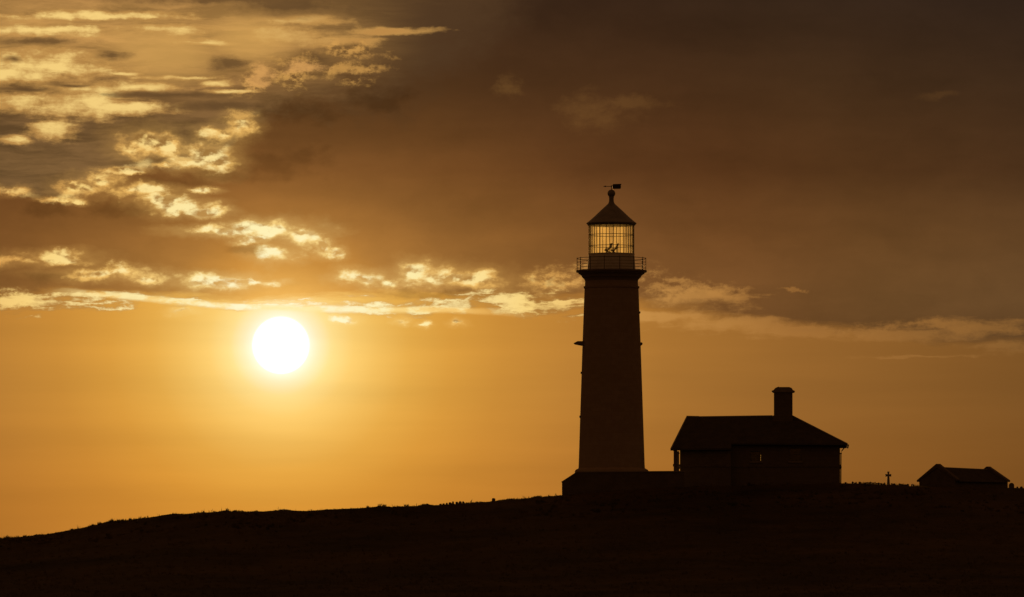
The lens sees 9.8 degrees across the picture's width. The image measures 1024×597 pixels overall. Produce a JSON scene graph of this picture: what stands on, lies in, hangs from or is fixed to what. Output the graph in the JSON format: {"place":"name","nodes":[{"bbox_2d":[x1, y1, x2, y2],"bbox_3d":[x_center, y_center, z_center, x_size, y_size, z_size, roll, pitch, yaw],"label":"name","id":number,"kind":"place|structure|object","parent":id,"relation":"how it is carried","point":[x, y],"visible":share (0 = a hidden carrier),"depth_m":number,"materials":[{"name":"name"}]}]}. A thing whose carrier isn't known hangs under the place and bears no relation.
{"place":"outdoors","nodes":[
{"label":"outdoors","id":0,"kind":"place"},
{"bbox_2d":[0,481,1023,596],"bbox_3d":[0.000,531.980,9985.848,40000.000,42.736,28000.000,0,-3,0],"label":"ground","id":1,"kind":"structure","parent":0,"point":[707,540],"depth_m":544.54,"materials":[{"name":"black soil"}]},
{"bbox_2d":[574,184,647,471],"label":"lighthouse","id":2,"kind":"object","parent":1,"relation":"on","point":[611,436],"visible":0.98,"depth_m":598.15,"materials":[{"name":"stone"}]},
{"bbox_2d":[562,471,683,494],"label":"stone wall","id":3,"kind":"structure","parent":1,"relation":"on","point":[588,482],"depth_m":593.58,"materials":[{"name":"black stone"}]},
{"bbox_2d":[670,387,848,486],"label":"cottage","id":4,"kind":"structure","parent":1,"relation":"on","point":[785,443],"depth_m":597.83,"materials":[{"name":"stone"}]},
{"bbox_2d":[749,451,762,462],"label":"window","id":5,"kind":"structure","parent":4,"relation":"in","point":[750,461],"depth_m":598.10,"materials":[{"name":"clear glass"}]},
{"bbox_2d":[788,448,802,462],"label":"window","id":6,"kind":"structure","parent":4,"relation":"in","point":[789,461],"depth_m":597.95,"materials":[{"name":"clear glass"}]},
{"bbox_2d":[845,481,914,485],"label":"dry stone wall","id":7,"kind":"structure","parent":1,"relation":"on","point":[878,483],"depth_m":595.74,"materials":[{"name":"black stone"}]},
{"bbox_2d":[885,472,890,484],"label":"grave cross","id":8,"kind":"object","parent":1,"relation":"on","point":[888,478],"visible":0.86,"depth_m":596.80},
{"bbox_2d":[917,464,1009,487],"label":"stone hut","id":9,"kind":"object","parent":1,"relation":"on","point":[941,475],"visible":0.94,"depth_m":598.19,"materials":[{"name":"stone"}]},
{"bbox_2d":[0,0,1023,537],"label":"sky","id":10,"kind":"structure","parent":0,"point":[259,255],"materials":[{"name":"orange"}]}
]}

